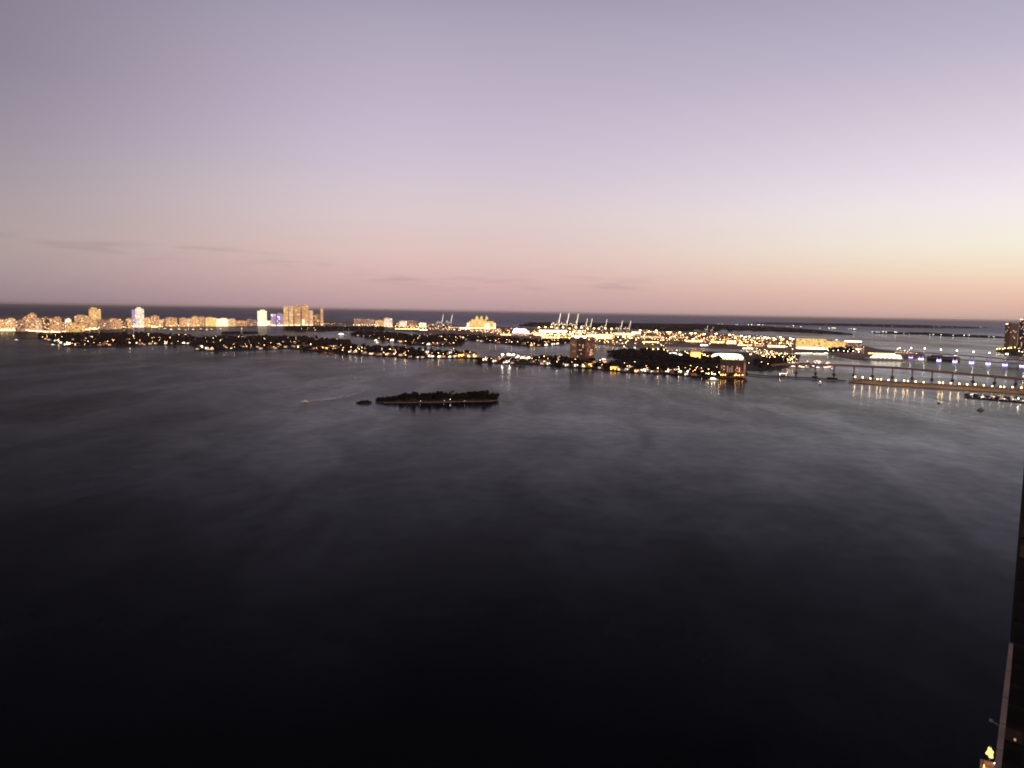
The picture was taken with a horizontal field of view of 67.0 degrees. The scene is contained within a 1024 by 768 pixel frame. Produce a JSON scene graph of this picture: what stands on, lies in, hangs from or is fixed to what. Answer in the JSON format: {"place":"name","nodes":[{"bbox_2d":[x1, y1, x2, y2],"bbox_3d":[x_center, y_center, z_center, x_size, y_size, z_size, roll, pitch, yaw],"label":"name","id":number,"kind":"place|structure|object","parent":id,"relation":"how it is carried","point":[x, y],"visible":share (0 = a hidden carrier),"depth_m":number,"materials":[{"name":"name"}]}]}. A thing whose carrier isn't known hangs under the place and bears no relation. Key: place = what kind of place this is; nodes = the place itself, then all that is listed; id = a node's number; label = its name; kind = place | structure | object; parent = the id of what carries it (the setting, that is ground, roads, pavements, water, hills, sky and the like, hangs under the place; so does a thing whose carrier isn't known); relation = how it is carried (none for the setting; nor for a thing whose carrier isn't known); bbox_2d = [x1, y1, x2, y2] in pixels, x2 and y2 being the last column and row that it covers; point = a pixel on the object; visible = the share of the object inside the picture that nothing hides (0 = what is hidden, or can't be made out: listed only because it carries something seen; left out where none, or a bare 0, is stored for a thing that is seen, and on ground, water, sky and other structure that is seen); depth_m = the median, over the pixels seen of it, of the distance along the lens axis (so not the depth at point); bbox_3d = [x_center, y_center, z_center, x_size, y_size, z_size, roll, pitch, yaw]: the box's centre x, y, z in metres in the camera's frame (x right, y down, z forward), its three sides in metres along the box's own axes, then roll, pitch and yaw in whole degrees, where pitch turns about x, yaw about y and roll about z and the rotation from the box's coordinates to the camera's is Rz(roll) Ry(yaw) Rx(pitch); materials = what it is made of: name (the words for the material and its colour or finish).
{"place":"outdoors","nodes":[
{"label":"outdoors","id":0,"kind":"place"},
{"bbox_2d":[37,334,193,347],"bbox_3d":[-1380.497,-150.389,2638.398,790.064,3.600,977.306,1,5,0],"label":"island","id":1,"kind":"structure","parent":0,"point":[111,345],"depth_m":2365.55,"materials":[{"name":"plant"}]},
{"bbox_2d":[37,331,194,346],"bbox_3d":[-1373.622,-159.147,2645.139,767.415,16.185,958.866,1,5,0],"label":"island woods","id":2,"kind":"object","parent":1,"relation":"on","point":[111,337],"visible":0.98,"depth_m":2615.86,"materials":[{"name":"black plant"}]},
{"bbox_2d":[0,315,353,332],"bbox_3d":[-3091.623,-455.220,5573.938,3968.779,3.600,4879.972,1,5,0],"label":"beach ground","id":3,"kind":"structure","parent":0,"point":[325,322],"depth_m":6309.64,"materials":[{"name":"soil"}]},
{"bbox_2d":[0,319,5,330],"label":"tower block","id":4,"kind":"structure","parent":3,"relation":"on","point":[2,324],"depth_m":3242.16,"materials":[{"name":"concrete"}]},
{"bbox_2d":[5,318,15,330],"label":"tower block","id":5,"kind":"structure","parent":3,"relation":"on","point":[10,324],"depth_m":3258.28,"materials":[{"name":"concrete"}]},
{"bbox_2d":[15,320,25,330],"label":"apartment block","id":6,"kind":"structure","parent":3,"relation":"on","point":[19,325],"depth_m":3240.54,"materials":[{"name":"concrete"}]},
{"bbox_2d":[27,313,36,330],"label":"tower block","id":7,"kind":"structure","parent":3,"relation":"on","point":[32,317],"depth_m":3265.93,"materials":[{"name":"concrete"}]},
{"bbox_2d":[35,318,41,331],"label":"tower block","id":8,"kind":"structure","parent":3,"relation":"on","point":[38,322],"depth_m":3209.69,"materials":[{"name":"concrete"}]},
{"bbox_2d":[42,317,48,331],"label":"tower block","id":9,"kind":"structure","parent":3,"relation":"on","point":[45,324],"depth_m":3187.14,"materials":[{"name":"concrete"}]},
{"bbox_2d":[49,317,61,332],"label":"tower block","id":10,"kind":"structure","parent":3,"relation":"on","point":[55,324],"depth_m":3181.88,"materials":[{"name":"concrete"}]},
{"bbox_2d":[66,322,84,331],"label":"apartment block","id":11,"kind":"structure","parent":3,"relation":"on","point":[74,327],"depth_m":3274.19,"materials":[{"name":"concrete"}]},
{"bbox_2d":[74,315,90,329],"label":"tower block","id":12,"kind":"structure","parent":3,"relation":"on","point":[86,320],"depth_m":3546.05,"materials":[{"name":"concrete"}]},
{"bbox_2d":[89,307,100,328],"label":"tower block","id":13,"kind":"structure","parent":3,"relation":"on","point":[95,314],"depth_m":3662.98,"materials":[{"name":"concrete"}]},
{"bbox_2d":[97,319,109,329],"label":"apartment block","id":14,"kind":"structure","parent":3,"relation":"on","point":[103,324],"depth_m":3641.76,"materials":[{"name":"concrete"}]},
{"bbox_2d":[108,318,121,328],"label":"apartment block","id":15,"kind":"structure","parent":3,"relation":"on","point":[115,323],"depth_m":3770.50,"materials":[{"name":"concrete"}]},
{"bbox_2d":[131,310,135,326],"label":"tower block","id":16,"kind":"structure","parent":3,"relation":"on","point":[133,318],"depth_m":4184.80,"materials":[{"name":"concrete"}]},
{"bbox_2d":[135,307,143,326],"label":"tower block","id":17,"kind":"structure","parent":3,"relation":"on","point":[139,315],"depth_m":4174.55,"materials":[{"name":"concrete"}]},
{"bbox_2d":[144,317,150,326],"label":"apartment block","id":18,"kind":"structure","parent":3,"relation":"on","point":[147,320],"depth_m":4206.26,"materials":[{"name":"concrete"}]},
{"bbox_2d":[151,315,158,326],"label":"tower block","id":19,"kind":"structure","parent":3,"relation":"on","point":[154,320],"depth_m":4204.36,"materials":[{"name":"concrete"}]},
{"bbox_2d":[166,317,176,326],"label":"apartment block","id":20,"kind":"structure","parent":3,"relation":"on","point":[171,321],"depth_m":4341.05,"materials":[{"name":"concrete"}]},
{"bbox_2d":[179,317,185,326],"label":"apartment block","id":21,"kind":"structure","parent":3,"relation":"on","point":[182,321],"depth_m":4413.44,"materials":[{"name":"concrete"}]},
{"bbox_2d":[186,318,192,326],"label":"apartment block","id":22,"kind":"structure","parent":3,"relation":"on","point":[189,322],"depth_m":4435.69,"materials":[{"name":"concrete"}]},
{"bbox_2d":[192,316,197,326],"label":"apartment block","id":23,"kind":"structure","parent":3,"relation":"on","point":[195,321],"depth_m":4460.34,"materials":[{"name":"concrete"}]},
{"bbox_2d":[198,316,204,326],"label":"apartment block","id":24,"kind":"structure","parent":3,"relation":"on","point":[201,321],"depth_m":4510.89,"materials":[{"name":"concrete"}]},
{"bbox_2d":[205,317,215,326],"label":"apartment block","id":25,"kind":"structure","parent":3,"relation":"on","point":[210,321],"depth_m":4578.88,"materials":[{"name":"concrete"}]},
{"bbox_2d":[216,318,227,326],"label":"apartment block","id":26,"kind":"structure","parent":3,"relation":"on","point":[222,322],"depth_m":4628.42,"materials":[{"name":"concrete"}]},
{"bbox_2d":[228,318,234,325],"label":"apartment block","id":27,"kind":"structure","parent":3,"relation":"on","point":[231,321],"depth_m":4698.44,"materials":[{"name":"concrete"}]},
{"bbox_2d":[235,320,246,325],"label":"apartment block","id":28,"kind":"structure","parent":3,"relation":"on","point":[240,323],"depth_m":4772.25,"materials":[{"name":"concrete"}]},
{"bbox_2d":[246,319,256,325],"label":"apartment block","id":29,"kind":"structure","parent":3,"relation":"on","point":[251,322],"depth_m":4851.73,"materials":[{"name":"concrete"}]},
{"bbox_2d":[257,310,266,325],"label":"tower block","id":30,"kind":"structure","parent":3,"relation":"on","point":[262,317],"depth_m":5003.09,"materials":[{"name":"concrete"}]},
{"bbox_2d":[271,313,275,325],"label":"tower block","id":31,"kind":"structure","parent":3,"relation":"on","point":[273,319],"depth_m":5061.17,"materials":[{"name":"concrete"}]},
{"bbox_2d":[277,313,283,325],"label":"tower block","id":32,"kind":"structure","parent":3,"relation":"on","point":[279,319],"depth_m":5092.62,"materials":[{"name":"concrete"}]},
{"bbox_2d":[283,306,287,325],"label":"tower block","id":33,"kind":"structure","parent":3,"relation":"on","point":[285,315],"depth_m":5161.17,"materials":[{"name":"concrete"}]},
{"bbox_2d":[289,306,292,325],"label":"tower block","id":34,"kind":"structure","parent":3,"relation":"on","point":[290,315],"depth_m":5187.87,"materials":[{"name":"concrete"}]},
{"bbox_2d":[294,305,300,325],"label":"tower block","id":35,"kind":"structure","parent":3,"relation":"on","point":[297,314],"depth_m":5257.42,"materials":[{"name":"concrete"}]},
{"bbox_2d":[302,304,308,325],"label":"tower block","id":36,"kind":"structure","parent":3,"relation":"on","point":[305,311],"depth_m":5301.15,"materials":[{"name":"concrete"}]},
{"bbox_2d":[309,310,312,324],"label":"tower block","id":37,"kind":"structure","parent":3,"relation":"on","point":[310,317],"depth_m":5377.59,"materials":[{"name":"concrete"}]},
{"bbox_2d":[313,314,319,324],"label":"apartment block","id":38,"kind":"structure","parent":3,"relation":"on","point":[316,319],"depth_m":5449.37,"materials":[{"name":"concrete"}]},
{"bbox_2d":[320,307,322,324],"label":"tower block","id":39,"kind":"structure","parent":3,"relation":"on","point":[321,315],"depth_m":5526.57,"materials":[{"name":"concrete"}]},
{"bbox_2d":[221,333,256,333],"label":"islet ground","id":40,"kind":"structure","parent":0,"point":[238,333],"depth_m":3456.97,"materials":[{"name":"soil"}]},
{"bbox_2d":[221,331,258,333],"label":"distant woods","id":41,"kind":"object","parent":40,"relation":"on","point":[239,332],"visible":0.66,"depth_m":3504.20,"materials":[{"name":"black plant"}]},
{"bbox_2d":[284,328,383,331],"bbox_3d":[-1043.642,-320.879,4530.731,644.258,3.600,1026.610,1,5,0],"label":"island","id":42,"kind":"structure","parent":0,"point":[334,330],"depth_m":4253.03,"materials":[{"name":"plant"}]},
{"bbox_2d":[284,325,384,330],"bbox_3d":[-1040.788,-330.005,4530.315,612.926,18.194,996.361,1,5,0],"label":"island woods","id":43,"kind":"object","parent":42,"relation":"on","point":[326,327],"visible":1,"depth_m":4423.37,"materials":[{"name":"green plant"}]},
{"bbox_2d":[195,338,474,358],"bbox_3d":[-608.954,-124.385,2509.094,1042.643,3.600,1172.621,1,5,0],"label":"island","id":44,"kind":"structure","parent":0,"point":[337,351],"depth_m":2147.62,"materials":[{"name":"plant"}]},
{"bbox_2d":[194,334,475,355],"bbox_3d":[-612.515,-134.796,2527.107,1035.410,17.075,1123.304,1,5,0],"label":"island woods","id":45,"kind":"object","parent":44,"relation":"on","point":[347,344],"visible":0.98,"depth_m":2384.80,"materials":[{"name":"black plant"}]},
{"bbox_2d":[352,334,464,345],"bbox_3d":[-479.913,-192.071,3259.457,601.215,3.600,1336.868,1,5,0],"label":"island","id":46,"kind":"structure","parent":0,"point":[419,343],"depth_m":2813.89,"materials":[{"name":"plant"}]},
{"bbox_2d":[350,330,464,344],"bbox_3d":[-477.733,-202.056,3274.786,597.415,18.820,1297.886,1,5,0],"label":"island woods","id":47,"kind":"object","parent":46,"relation":"on","point":[422,338],"visible":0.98,"depth_m":3170.58,"materials":[{"name":"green plant"}]},
{"bbox_2d":[377,398,497,402],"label":"islet sand","id":48,"kind":"structure","parent":0,"point":[444,400],"depth_m":1024.37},
{"bbox_2d":[375,393,497,401],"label":"undergrowth","id":49,"kind":"object","parent":48,"relation":"on","point":[419,399],"visible":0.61,"depth_m":1020.80,"materials":[{"name":"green plant"}]},
{"bbox_2d":[0,303,1023,767],"bbox_3d":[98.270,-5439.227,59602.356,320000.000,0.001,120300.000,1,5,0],"label":"bay water","id":50,"kind":"structure","parent":0,"point":[228,559],"depth_m":384.13,"materials":[{"name":"black liquid"}]},
{"bbox_2d":[300,391,363,402],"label":"wake foam","id":51,"kind":"object","parent":50,"relation":"on","point":[334,398],"visible":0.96,"depth_m":1034.35,"materials":[{"name":"white"}]},
{"bbox_2d":[511,328,531,334],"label":"cruise ship","id":52,"kind":"object","parent":50,"relation":"on","point":[521,331],"visible":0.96,"depth_m":3927.82,"materials":[{"name":"white paint"}]},
{"bbox_2d":[748,374,845,380],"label":"jetty","id":53,"kind":"object","parent":50,"relation":"in","point":[828,378],"visible":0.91,"depth_m":1506.30,"materials":[{"name":"grey"}]},
{"bbox_2d":[864,353,903,360],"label":"cruise ship","id":54,"kind":"object","parent":50,"relation":"on","point":[888,357],"visible":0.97,"depth_m":2240.22,"materials":[{"name":"white paint"}]},
{"bbox_2d":[771,363,1023,383],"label":"elevated bridge","id":55,"kind":"structure","parent":50,"relation":"in","point":[906,368],"depth_m":1574.15,"materials":[{"name":"concrete"}]},
{"bbox_2d":[849,379,1023,393],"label":"causeway","id":56,"kind":"structure","parent":50,"relation":"in","point":[949,386],"depth_m":1365.22,"materials":[{"name":"concrete"}]},
{"bbox_2d":[927,351,959,360],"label":"freighter","id":57,"kind":"object","parent":50,"relation":"on","point":[950,357],"visible":0.63,"depth_m":2303.92,"materials":[{"name":"grey paint"}]},
{"bbox_2d":[897,351,1023,366],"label":"bridge","id":58,"kind":"structure","parent":50,"relation":"in","point":[956,359],"depth_m":2165.73,"materials":[{"name":"concrete"}]},
{"bbox_2d":[964,393,1023,402],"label":"marina pier","id":59,"kind":"structure","parent":50,"relation":"on","point":[968,396],"depth_m":1180.49,"materials":[{"name":"grey"}]},
{"bbox_2d":[0,0,1023,321],"label":"sky","id":60,"kind":"structure","parent":0,"point":[841,159],"materials":[{"name":"purple"}]},
{"bbox_2d":[463,336,569,346],"bbox_3d":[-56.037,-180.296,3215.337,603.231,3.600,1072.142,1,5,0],"label":"island","id":61,"kind":"structure","parent":0,"point":[516,344],"depth_m":2897.37,"materials":[{"name":"plant"}]},
{"bbox_2d":[437,333,569,345],"bbox_3d":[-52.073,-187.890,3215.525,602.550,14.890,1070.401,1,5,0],"label":"island woods","id":62,"kind":"object","parent":61,"relation":"on","point":[528,341],"visible":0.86,"depth_m":3135.09,"materials":[{"name":"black plant"}]},
{"bbox_2d":[476,358,743,378],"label":"island","id":63,"kind":"structure","parent":0,"point":[622,364],"depth_m":1677.73,"materials":[{"name":"plant"}]},
{"bbox_2d":[570,337,585,360],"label":"apartment tower","id":64,"kind":"structure","parent":63,"relation":"on","point":[577,351],"depth_m":1916.08,"materials":[{"name":"beige concrete"}]},
{"bbox_2d":[585,339,593,360],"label":"apartment tower","id":65,"kind":"structure","parent":63,"relation":"on","point":[589,350],"depth_m":1923.25,"materials":[{"name":"concrete"}]},
{"bbox_2d":[475,354,747,376],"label":"island woods","id":66,"kind":"object","parent":63,"relation":"on","point":[703,371],"visible":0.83,"depth_m":1729.46,"materials":[{"name":"black plant"}]},
{"bbox_2d":[720,359,725,376],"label":"condo block","id":67,"kind":"structure","parent":63,"relation":"on","point":[722,367],"depth_m":1498.59,"materials":[{"name":"brown concrete"}]},
{"bbox_2d":[726,360,735,377],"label":"condo block","id":68,"kind":"structure","parent":63,"relation":"on","point":[730,365],"depth_m":1492.26,"materials":[{"name":"brown concrete"}]},
{"bbox_2d":[735,360,743,376],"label":"condo block","id":69,"kind":"structure","parent":63,"relation":"on","point":[739,367],"depth_m":1497.93,"materials":[{"name":"concrete"}]},
{"bbox_2d":[354,323,924,359],"bbox_3d":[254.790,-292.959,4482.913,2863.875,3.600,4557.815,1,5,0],"label":"port ground","id":70,"kind":"structure","parent":0,"point":[434,329],"depth_m":3781.97,"materials":[{"name":"concrete"}]},
{"bbox_2d":[354,318,364,325],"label":"apartment block","id":71,"kind":"structure","parent":70,"relation":"on","point":[359,321],"depth_m":5493.20,"materials":[{"name":"concrete"}]},
{"bbox_2d":[365,319,373,325],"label":"apartment block","id":72,"kind":"structure","parent":70,"relation":"on","point":[369,322],"depth_m":5468.72,"materials":[{"name":"concrete"}]},
{"bbox_2d":[375,320,383,325],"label":"apartment block","id":73,"kind":"structure","parent":70,"relation":"on","point":[379,322],"depth_m":5507.20,"materials":[{"name":"concrete"}]},
{"bbox_2d":[384,318,391,326],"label":"apartment block","id":74,"kind":"structure","parent":70,"relation":"on","point":[387,322],"depth_m":5350.14,"materials":[{"name":"concrete"}]},
{"bbox_2d":[408,320,416,326],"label":"apartment block","id":75,"kind":"structure","parent":70,"relation":"on","point":[412,323],"depth_m":5600.57,"materials":[{"name":"concrete"}]},
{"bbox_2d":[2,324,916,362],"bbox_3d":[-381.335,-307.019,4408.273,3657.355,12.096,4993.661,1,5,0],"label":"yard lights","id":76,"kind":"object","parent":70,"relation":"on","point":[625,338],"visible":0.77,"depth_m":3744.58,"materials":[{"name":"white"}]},
{"bbox_2d":[467,315,495,328],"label":"hotel","id":77,"kind":"structure","parent":70,"relation":"on","point":[477,323],"depth_m":5219.69,"materials":[{"name":"yellow"}]},
{"bbox_2d":[539,329,566,331],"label":"warehouse","id":78,"kind":"structure","parent":70,"relation":"on","point":[547,330],"depth_m":4707.11,"materials":[{"name":"metal"}]},
{"bbox_2d":[541,336,570,337],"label":"warehouse","id":79,"kind":"structure","parent":70,"relation":"on","point":[555,336],"depth_m":3600.19,"materials":[{"name":"metal"}]},
{"bbox_2d":[586,333,612,336],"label":"warehouse","id":80,"kind":"structure","parent":70,"relation":"on","point":[599,334],"depth_m":3966.09,"materials":[{"name":"metal"}]},
{"bbox_2d":[640,335,663,337],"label":"warehouse","id":81,"kind":"structure","parent":70,"relation":"on","point":[643,336],"depth_m":3929.27,"materials":[{"name":"metal"}]},
{"bbox_2d":[767,344,785,347],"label":"warehouse","id":82,"kind":"structure","parent":70,"relation":"on","point":[777,345],"depth_m":2993.45,"materials":[{"name":"metal"}]},
{"bbox_2d":[796,338,825,348],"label":"cruise terminal","id":83,"kind":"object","parent":70,"relation":"on","point":[810,343],"visible":0.95,"depth_m":2892.68,"materials":[{"name":"concrete"}]},
{"bbox_2d":[826,340,845,348],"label":"cruise terminal","id":84,"kind":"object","parent":70,"relation":"on","point":[833,343],"visible":0.71,"depth_m":2874.49,"materials":[{"name":"concrete"}]},
{"bbox_2d":[827,345,855,352],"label":"park trees","id":85,"kind":"object","parent":70,"relation":"on","point":[849,349],"visible":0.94,"depth_m":2680.87,"materials":[{"name":"black plant"}]},
{"bbox_2d":[845,342,861,349],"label":"cruise terminal","id":86,"kind":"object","parent":70,"relation":"on","point":[858,345],"visible":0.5,"depth_m":2901.85,"materials":[{"name":"concrete"}]},
{"bbox_2d":[524,322,852,334],"bbox_3d":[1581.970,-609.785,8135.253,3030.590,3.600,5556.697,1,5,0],"label":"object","id":87,"kind":"structure","parent":0,"point":[542,325],"depth_m":6467.39,"materials":[{"name":"soil"}]},
{"bbox_2d":[519,322,843,333],"bbox_3d":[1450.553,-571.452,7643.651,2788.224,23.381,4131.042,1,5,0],"label":"distant woods","id":88,"kind":"object","parent":87,"relation":"on","point":[701,327],"visible":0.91,"depth_m":7026.38,"materials":[{"name":"black plant"}]},
{"bbox_2d":[607,350,799,370],"bbox_3d":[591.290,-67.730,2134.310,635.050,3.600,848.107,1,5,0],"label":"island","id":89,"kind":"structure","parent":0,"point":[749,357],"depth_m":2071.72,"materials":[{"name":"soil"}]},
{"bbox_2d":[607,347,722,363],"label":"island woods","id":90,"kind":"object","parent":89,"relation":"on","point":[645,353],"visible":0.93,"depth_m":2084.47,"materials":[{"name":"black plant"}]},
{"bbox_2d":[690,350,700,357],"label":"exhibition hall","id":91,"kind":"structure","parent":89,"relation":"on","point":[695,353],"depth_m":2066.51,"materials":[{"name":"yellow paint"}]},
{"bbox_2d":[711,353,743,359],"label":"arena","id":92,"kind":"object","parent":89,"relation":"on","point":[726,356],"visible":0.77,"depth_m":2087.69,"materials":[{"name":"white"}]},
{"bbox_2d":[753,355,788,366],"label":"island woods","id":93,"kind":"object","parent":89,"relation":"on","point":[773,359],"visible":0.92,"depth_m":1979.86,"materials":[{"name":"black plant"}]},
{"bbox_2d":[742,322,989,328],"bbox_3d":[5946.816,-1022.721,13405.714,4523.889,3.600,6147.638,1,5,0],"label":"distant island","id":94,"kind":"structure","parent":0,"point":[826,324],"depth_m":12154.60,"materials":[{"name":"plant"}]},
{"bbox_2d":[757,323,985,327],"bbox_3d":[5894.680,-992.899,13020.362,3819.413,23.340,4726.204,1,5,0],"label":"distant woods","id":95,"kind":"object","parent":94,"relation":"on","point":[909,326],"visible":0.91,"depth_m":12355.39,"materials":[{"name":"black plant"}]},
{"bbox_2d":[872,333,1003,337],"bbox_3d":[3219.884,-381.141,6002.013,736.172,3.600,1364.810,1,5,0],"label":"distant island","id":96,"kind":"structure","parent":0,"point":[919,334],"depth_m":6007.99,"materials":[{"name":"soil"}]},
{"bbox_2d":[873,332,1002,337],"bbox_3d":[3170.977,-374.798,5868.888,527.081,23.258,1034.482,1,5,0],"label":"distant woods","id":97,"kind":"object","parent":96,"relation":"on","point":[951,335],"visible":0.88,"depth_m":5744.20,"materials":[{"name":"black plant"}]},
{"bbox_2d":[996,346,1023,355],"bbox_3d":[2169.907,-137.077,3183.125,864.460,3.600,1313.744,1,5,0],"label":"island","id":98,"kind":"structure","parent":0,"point":[1019,353],"depth_m":2897.92,"materials":[{"name":"soil"}]},
{"bbox_2d":[1004,323,1018,348],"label":"apartment tower","id":99,"kind":"structure","parent":98,"relation":"on","point":[1011,336],"depth_m":3235.57,"materials":[{"name":"beige concrete"}]},
{"bbox_2d":[1017,318,1023,350],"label":"apartment tower","id":100,"kind":"structure","parent":98,"relation":"on","point":[1021,336],"depth_m":3099.86,"materials":[{"name":"brown concrete"}]},
{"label":"shore ground","id":101,"kind":"structure","parent":0,"visible":0},
{"bbox_2d":[980,759,994,767],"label":"pool terrace","id":102,"kind":"structure","parent":101,"relation":"on","point":[987,764],"depth_m":171.70,"materials":[{"name":"pink paint"}]},
{"bbox_2d":[986,746,993,760],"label":"lantern post","id":103,"kind":"object","parent":101,"relation":"on","point":[989,752],"visible":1,"depth_m":177.82,"materials":[{"name":"yellow glass"}]},
{"bbox_2d":[989,472,1023,767],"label":"residential tower","id":104,"kind":"structure","parent":101,"relation":"on","point":[1010,748],"depth_m":128.55,"materials":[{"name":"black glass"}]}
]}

